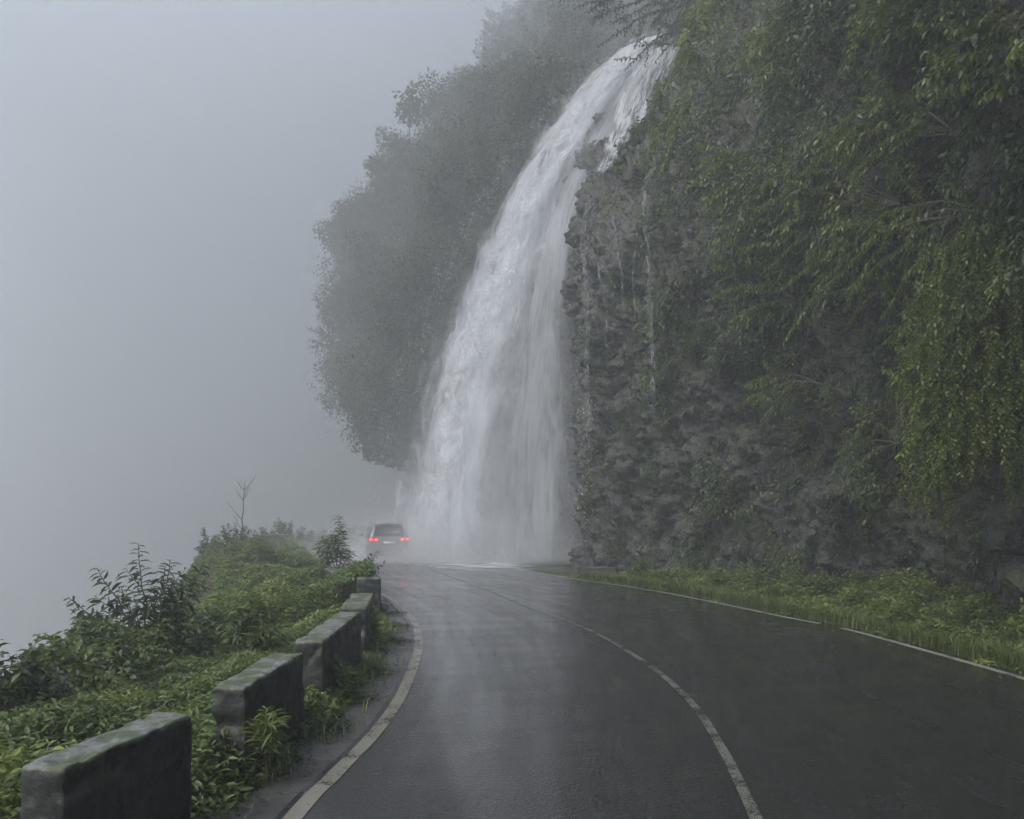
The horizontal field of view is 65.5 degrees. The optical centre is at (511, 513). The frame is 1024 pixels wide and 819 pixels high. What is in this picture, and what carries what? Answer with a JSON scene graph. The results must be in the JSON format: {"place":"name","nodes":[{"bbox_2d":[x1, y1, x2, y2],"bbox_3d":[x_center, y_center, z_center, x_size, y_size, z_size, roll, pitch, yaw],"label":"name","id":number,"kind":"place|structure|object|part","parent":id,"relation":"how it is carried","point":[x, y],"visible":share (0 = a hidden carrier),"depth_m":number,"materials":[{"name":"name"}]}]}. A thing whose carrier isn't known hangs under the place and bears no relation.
{"place":"outdoors","nodes":[
{"label":"outdoors","id":0,"kind":"place"},
{"bbox_2d":[0,0,522,604],"label":"sky","id":1,"kind":"structure","parent":0,"point":[168,168],"materials":[{"name":"grey"}]},
{"bbox_2d":[190,546,410,818],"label":"road shoulder","id":2,"kind":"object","parent":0,"point":[290,789],"visible":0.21,"depth_m":6.92},
{"bbox_2d":[332,654,354,687],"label":"roadside weed","id":3,"kind":"object","parent":2,"relation":"on","point":[338,675],"visible":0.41,"depth_m":8.57,"materials":[{"name":"green plant"}]},
{"bbox_2d":[428,559,527,567],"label":"running water","id":4,"kind":"structure","parent":0,"point":[489,566],"depth_m":31.34,"materials":[{"name":"white liquid"}]},
{"bbox_2d":[339,61,598,564],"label":"spray droplets","id":5,"kind":"object","parent":4,"relation":"on","point":[472,553],"visible":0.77,"depth_m":33.31,"materials":[{"name":"white liquid"}]},
{"bbox_2d":[0,524,983,818],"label":"ground","id":6,"kind":"structure","parent":0,"point":[22,624],"depth_m":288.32,"materials":[{"name":"soil"}]},
{"bbox_2d":[20,712,191,818],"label":"parapet block","id":7,"kind":"structure","parent":6,"relation":"on","point":[138,769],"depth_m":4.48,"materials":[{"name":"concrete"}]},
{"bbox_2d":[63,543,212,661],"bbox_3d":[-5.363,1.276,11.478,2.170,1.737,0.876,0,0,0],"label":"bank shrub","id":8,"kind":"object","parent":6,"relation":"on","point":[153,613],"visible":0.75,"depth_m":11.40,"materials":[{"name":"green plant"}]},
{"bbox_2d":[0,524,390,818],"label":"bushes","id":9,"kind":"object","parent":6,"relation":"on","point":[282,580],"visible":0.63,"depth_m":9.27,"materials":[{"name":"green plant"}]},
{"bbox_2d":[0,639,88,727],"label":"bank shrub","id":10,"kind":"object","parent":9,"relation":"on","point":[26,689],"visible":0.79,"depth_m":7.19,"materials":[{"name":"green plant"}]},
{"bbox_2d":[51,625,136,672],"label":"bank shrub","id":11,"kind":"object","parent":9,"relation":"on","point":[119,643],"visible":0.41,"depth_m":9.50,"materials":[{"name":"green plant"}]},
{"bbox_2d":[215,587,289,655],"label":"bank shrub","id":12,"kind":"object","parent":9,"relation":"on","point":[237,635],"visible":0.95,"depth_m":10.46,"materials":[{"name":"green plant"}]},
{"bbox_2d":[239,706,290,775],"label":"roadside weed","id":13,"kind":"object","parent":9,"relation":"on","point":[273,725],"visible":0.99,"depth_m":5.88,"materials":[{"name":"green plant"}]},
{"bbox_2d":[310,515,357,568],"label":"bank shrub","id":14,"kind":"object","parent":9,"relation":"on","point":[330,556],"visible":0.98,"depth_m":20.50,"materials":[{"name":"green plant"}]},
{"bbox_2d":[359,551,384,574],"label":"roadside weed","id":15,"kind":"object","parent":9,"relation":"on","point":[374,561],"visible":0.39,"depth_m":20.29,"materials":[{"name":"green plant"}]},
{"bbox_2d":[193,527,224,560],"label":"misty shrub","id":16,"kind":"object","parent":6,"relation":"on","point":[203,544],"visible":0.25,"depth_m":35.97,"materials":[{"name":"green plant"}]},
{"bbox_2d":[220,522,252,545],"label":"misty shrub","id":17,"kind":"object","parent":6,"relation":"on","point":[227,537],"visible":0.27,"depth_m":37.00,"materials":[{"name":"green plant"}]},
{"bbox_2d":[225,472,257,536],"bbox_3d":[-13.242,0.260,38.998,1.618,4.589,0.699,0,0,0],"label":"bare sapling","id":18,"kind":"object","parent":6,"relation":"on","point":[243,505],"visible":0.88,"depth_m":39.00,"materials":[{"name":"brown plant"}]},
{"bbox_2d":[211,653,304,782],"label":"parapet block","id":19,"kind":"structure","parent":6,"relation":"on","point":[275,681],"depth_m":6.22,"materials":[{"name":"concrete"}]},
{"bbox_2d":[192,534,329,607],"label":"dry undergrowth","id":20,"kind":"object","parent":6,"relation":"on","point":[211,583],"visible":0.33,"depth_m":23.73,"materials":[{"name":"green plant"}]},
{"bbox_2d":[250,527,273,538],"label":"misty shrub","id":21,"kind":"object","parent":6,"relation":"on","point":[261,534],"visible":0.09,"depth_m":39.93,"materials":[{"name":"green plant"}]},
{"bbox_2d":[264,534,292,541],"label":"parapet block","id":22,"kind":"structure","parent":6,"relation":"on","point":[287,535],"depth_m":38.83,"materials":[{"name":"concrete"}]},
{"bbox_2d":[269,517,294,536],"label":"misty shrub","id":23,"kind":"object","parent":6,"relation":"on","point":[279,529],"visible":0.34,"depth_m":42.93,"materials":[{"name":"green plant"}]},
{"bbox_2d":[282,526,314,541],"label":"misty shrub","id":24,"kind":"object","parent":6,"relation":"on","point":[300,535],"visible":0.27,"depth_m":40.86,"materials":[{"name":"green plant"}]},
{"bbox_2d":[191,597,412,818],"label":"roadside grass","id":25,"kind":"structure","parent":6,"relation":"on","point":[366,668],"depth_m":7.26,"materials":[{"name":"green plant"}]},
{"bbox_2d":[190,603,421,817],"bbox_3d":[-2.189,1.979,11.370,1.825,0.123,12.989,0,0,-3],"label":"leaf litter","id":26,"kind":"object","parent":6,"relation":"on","point":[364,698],"visible":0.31,"depth_m":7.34,"materials":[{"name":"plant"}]},
{"bbox_2d":[294,611,361,714],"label":"parapet block","id":27,"kind":"structure","parent":6,"relation":"on","point":[324,643],"depth_m":8.51,"materials":[{"name":"concrete"}]},
{"bbox_2d":[321,566,352,594],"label":"parapet block","id":28,"kind":"structure","parent":6,"relation":"on","point":[329,570],"depth_m":20.11,"materials":[{"name":"concrete"}]},
{"bbox_2d":[340,593,373,657],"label":"parapet block","id":29,"kind":"structure","parent":6,"relation":"on","point":[359,602],"depth_m":11.15,"materials":[{"name":"concrete"}]},
{"bbox_2d":[353,573,380,612],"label":"parapet block","id":30,"kind":"structure","parent":6,"relation":"on","point":[368,584],"depth_m":15.47,"materials":[{"name":"concrete"}]},
{"bbox_2d":[290,558,378,595],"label":"block creeper","id":31,"kind":"object","parent":30,"relation":"on","point":[354,570],"visible":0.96,"depth_m":16.05,"materials":[{"name":"green plant"}]},
{"bbox_2d":[370,599,382,633],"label":"roadside weed","id":32,"kind":"object","parent":6,"relation":"on","point":[376,625],"visible":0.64,"depth_m":11.97,"materials":[{"name":"green plant"}]},
{"bbox_2d":[578,566,618,575],"bbox_3d":[2.750,1.870,25.400,1.300,0.340,0.350,0,0,28],"label":"kerb stone","id":33,"kind":"object","parent":6,"relation":"on","point":[595,569],"visible":0.53,"depth_m":25.29,"materials":[{"name":"concrete"}]},
{"bbox_2d":[628,556,650,577],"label":"roadside weed","id":34,"kind":"object","parent":6,"relation":"on","point":[642,569],"visible":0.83,"depth_m":23.03,"materials":[{"name":"green plant"}]},
{"bbox_2d":[569,561,1023,672],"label":"verge undergrowth","id":35,"kind":"object","parent":6,"relation":"on","point":[942,611],"visible":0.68,"depth_m":15.75,"materials":[{"name":"green plant"}]},
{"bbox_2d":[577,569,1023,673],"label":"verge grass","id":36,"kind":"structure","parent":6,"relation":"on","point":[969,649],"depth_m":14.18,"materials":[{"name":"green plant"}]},
{"bbox_2d":[275,527,1023,818],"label":"road","id":37,"kind":"structure","parent":0,"point":[510,709],"depth_m":7.82,"materials":[{"name":"grey asphalt"}]},
{"bbox_2d":[282,549,422,818],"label":"edge line","id":38,"kind":"object","parent":37,"relation":"on","point":[313,794],"visible":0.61,"depth_m":7.01,"materials":[{"name":"paint"}]},
{"bbox_2d":[358,521,409,560],"bbox_3d":[-5.640,1.138,35.142,2.156,1.724,4.211,0,0,-15],"label":"car","id":39,"kind":"object","parent":37,"relation":"on","point":[377,536],"visible":0.88,"depth_m":33.30,"materials":[{"name":"paint"}]},
{"bbox_3d":[-5.166,0.740,33.373,1.254,0.413,0.270,0,0,-15],"label":"rear window","id":40,"kind":"part","parent":39,"relation":"part of","materials":[{"name":"grey glass"}]},
{"bbox_2d":[421,559,762,818],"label":"line","id":41,"kind":"object","parent":37,"relation":"on","point":[729,757],"visible":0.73,"depth_m":6.98,"materials":[{"name":"paint"}]},
{"bbox_2d":[551,575,817,623],"bbox_3d":[3.632,1.994,20.272,0.519,0.001,12.188,0,0,-21],"label":"edge line","id":42,"kind":"object","parent":37,"relation":"on","point":[704,600],"visible":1,"depth_m":17.93,"materials":[{"name":"paint"}]},
{"bbox_2d":[609,586,1016,705],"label":"road litter","id":43,"kind":"object","parent":37,"relation":"on","point":[848,635],"visible":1,"depth_m":12.06,"materials":[{"name":"plant"}]},
{"bbox_2d":[840,628,1023,679],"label":"edge line","id":44,"kind":"object","parent":37,"relation":"on","point":[951,657],"visible":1,"depth_m":11.38,"materials":[{"name":"paint"}]},
{"bbox_2d":[324,0,1023,618],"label":"cliff","id":45,"kind":"structure","parent":0,"point":[608,248],"depth_m":22.10,"materials":[{"name":"grey stone"}]},
{"bbox_2d":[306,305,349,354],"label":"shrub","id":46,"kind":"object","parent":45,"relation":"on","point":[331,343],"visible":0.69,"depth_m":50.93,"materials":[{"name":"green plant"}]},
{"bbox_2d":[312,183,373,256],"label":"cliff tree","id":47,"kind":"object","parent":45,"relation":"on","point":[334,231],"visible":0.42,"depth_m":51.28,"materials":[{"name":"green plant"}]},
{"bbox_2d":[330,197,384,227],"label":"cliff tree","id":48,"kind":"object","parent":45,"relation":"on","point":[349,210],"visible":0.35,"depth_m":50.44,"materials":[{"name":"green plant"}]},
{"bbox_2d":[361,153,419,181],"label":"cliff tree","id":49,"kind":"object","parent":45,"relation":"on","point":[372,166],"visible":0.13,"depth_m":49.00,"materials":[{"name":"green plant"}]},
{"bbox_2d":[374,84,441,160],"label":"cliff tree","id":50,"kind":"object","parent":45,"relation":"on","point":[406,115],"visible":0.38,"depth_m":48.85,"materials":[{"name":"green plant"}]},
{"bbox_2d":[393,66,483,153],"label":"cliff tree","id":51,"kind":"object","parent":45,"relation":"on","point":[440,104],"visible":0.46,"depth_m":48.09,"materials":[{"name":"green plant"}]},
{"bbox_2d":[304,0,626,460],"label":"cliff foliage","id":52,"kind":"object","parent":45,"relation":"on","point":[493,76],"visible":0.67,"depth_m":44.74,"materials":[{"name":"green plant"}]},
{"bbox_2d":[451,50,535,100],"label":"cliff tree","id":53,"kind":"object","parent":45,"relation":"on","point":[462,73],"visible":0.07,"depth_m":47.77,"materials":[{"name":"green plant"}]},
{"bbox_2d":[397,34,664,559],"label":"waterfall","id":54,"kind":"structure","parent":45,"relation":"on","point":[463,453],"depth_m":35.43,"materials":[{"name":"liquid"}]},
{"bbox_2d":[558,0,698,69],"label":"overhanging tree","id":55,"kind":"object","parent":45,"relation":"on","point":[663,11],"visible":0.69,"depth_m":33.61,"materials":[{"name":"green plant"}]},
{"bbox_2d":[598,41,680,171],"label":"cascade","id":56,"kind":"object","parent":45,"relation":"on","point":[621,117],"visible":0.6,"depth_m":34.23,"materials":[{"name":"liquid"}]},
{"bbox_2d":[643,167,654,389],"bbox_3d":[4.101,-4.516,23.506,0.717,11.733,0.347,0,0,0],"label":"trickle","id":57,"kind":"object","parent":45,"relation":"on","point":[651,308],"visible":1,"depth_m":23.35,"materials":[{"name":"liquid"}]},
{"bbox_2d":[631,92,699,176],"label":"cliff shrub","id":58,"kind":"object","parent":45,"relation":"on","point":[659,132],"visible":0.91,"depth_m":22.88,"materials":[{"name":"green plant"}]},
{"bbox_2d":[688,142,788,228],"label":"cliff shrub","id":59,"kind":"object","parent":45,"relation":"on","point":[723,190],"visible":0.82,"depth_m":20.00,"materials":[{"name":"green plant"}]},
{"bbox_2d":[706,263,801,339],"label":"cliff shrub","id":60,"kind":"object","parent":45,"relation":"on","point":[758,307],"visible":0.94,"depth_m":19.87,"materials":[{"name":"green plant"}]},
{"bbox_2d":[734,350,820,421],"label":"cliff shrub","id":61,"kind":"object","parent":45,"relation":"on","point":[758,381],"visible":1,"depth_m":19.67,"materials":[{"name":"green plant"}]},
{"bbox_2d":[722,1,833,103],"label":"cliff shrub","id":62,"kind":"object","parent":45,"relation":"on","point":[767,67],"visible":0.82,"depth_m":19.27,"materials":[{"name":"green plant"}]},
{"bbox_2d":[689,124,900,274],"bbox_3d":[6.141,-6.881,17.706,2.039,3.261,5.246,0,0,-42],"label":"cliff shrub","id":63,"kind":"object","parent":45,"relation":"on","point":[827,195],"visible":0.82,"depth_m":17.44,"materials":[{"name":"green plant"}]},
{"bbox_2d":[833,402,900,467],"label":"cliff shrub","id":64,"kind":"object","parent":45,"relation":"attached to","point":[861,443],"visible":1,"depth_m":17.20,"materials":[{"name":"green plant"}]},
{"bbox_2d":[837,0,905,74],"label":"cliff shrub","id":65,"kind":"object","parent":45,"relation":"on","point":[856,42],"visible":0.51,"depth_m":15.37,"materials":[{"name":"green plant"}]},
{"bbox_2d":[800,62,962,203],"bbox_3d":[6.980,-7.456,15.519,1.456,2.657,3.870,0,0,0],"label":"cliff shrub","id":66,"kind":"object","parent":45,"relation":"on","point":[907,134],"visible":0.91,"depth_m":15.04,"materials":[{"name":"green plant"}]},
{"bbox_2d":[779,158,997,345],"bbox_3d":[7.137,-5.099,15.219,2.284,3.236,5.376,0,0,-8],"label":"cliff shrub","id":67,"kind":"object","parent":45,"relation":"attached to","point":[887,230],"visible":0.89,"depth_m":15.21,"materials":[{"name":"green plant"}]},
{"bbox_2d":[874,285,955,397],"bbox_3d":[7.693,-3.176,14.541,1.467,1.713,2.776,0,0,9],"label":"cliff shrub","id":68,"kind":"object","parent":45,"relation":"attached to","point":[895,329],"visible":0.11,"depth_m":15.36,"materials":[{"name":"green plant"}]},
{"bbox_2d":[880,235,966,461],"bbox_3d":[6.990,-2.811,13.223,2.463,4.309,1.216,0,0,-24],"label":"hanging vine","id":69,"kind":"object","parent":45,"relation":"hanging from","point":[904,410],"visible":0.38,"depth_m":13.09,"materials":[{"name":"green plant"}]},
{"bbox_2d":[889,85,997,535],"bbox_3d":[7.198,-3.269,13.038,3.070,7.285,1.320,0,0,-37],"label":"hanging vine","id":70,"kind":"object","parent":45,"relation":"hanging from","point":[926,462],"visible":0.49,"depth_m":12.60,"materials":[{"name":"green plant"}]},
{"bbox_2d":[915,196,1007,536],"bbox_3d":[7.485,-2.904,12.890,1.505,6.535,2.656,0,0,42],"label":"hanging vine","id":71,"kind":"object","parent":45,"relation":"hanging from","point":[965,360],"visible":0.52,"depth_m":12.54,"materials":[{"name":"green plant"}]},
{"bbox_2d":[909,0,1023,116],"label":"cliff shrub","id":72,"kind":"object","parent":45,"relation":"on","point":[998,85],"visible":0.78,"depth_m":11.78,"materials":[{"name":"green plant"}]},
{"bbox_2d":[938,166,1023,487],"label":"hanging vine","id":73,"kind":"object","parent":45,"relation":"hanging from","point":[982,357],"visible":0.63,"depth_m":12.29,"materials":[{"name":"green plant"}]},
{"bbox_2d":[971,183,1023,484],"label":"hanging vine","id":74,"kind":"object","parent":45,"relation":"hanging from","point":[1009,393],"visible":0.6,"depth_m":12.16,"materials":[{"name":"green plant"}]},
{"bbox_2d":[981,524,1023,555],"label":"boulder","id":75,"kind":"object","parent":45,"relation":"on","point":[1007,539],"visible":0.99,"depth_m":13.65,"materials":[{"name":"grey stone"}]},
{"bbox_2d":[992,295,1023,519],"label":"hanging vine","id":76,"kind":"object","parent":45,"relation":"hanging from","point":[1021,479],"visible":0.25,"depth_m":12.68,"materials":[{"name":"green plant"}]},
{"bbox_2d":[997,560,1023,602],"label":"boulder","id":77,"kind":"object","parent":45,"relation":"on","point":[1010,576],"visible":0.98,"depth_m":13.13,"materials":[{"name":"grey stone"}]}
]}

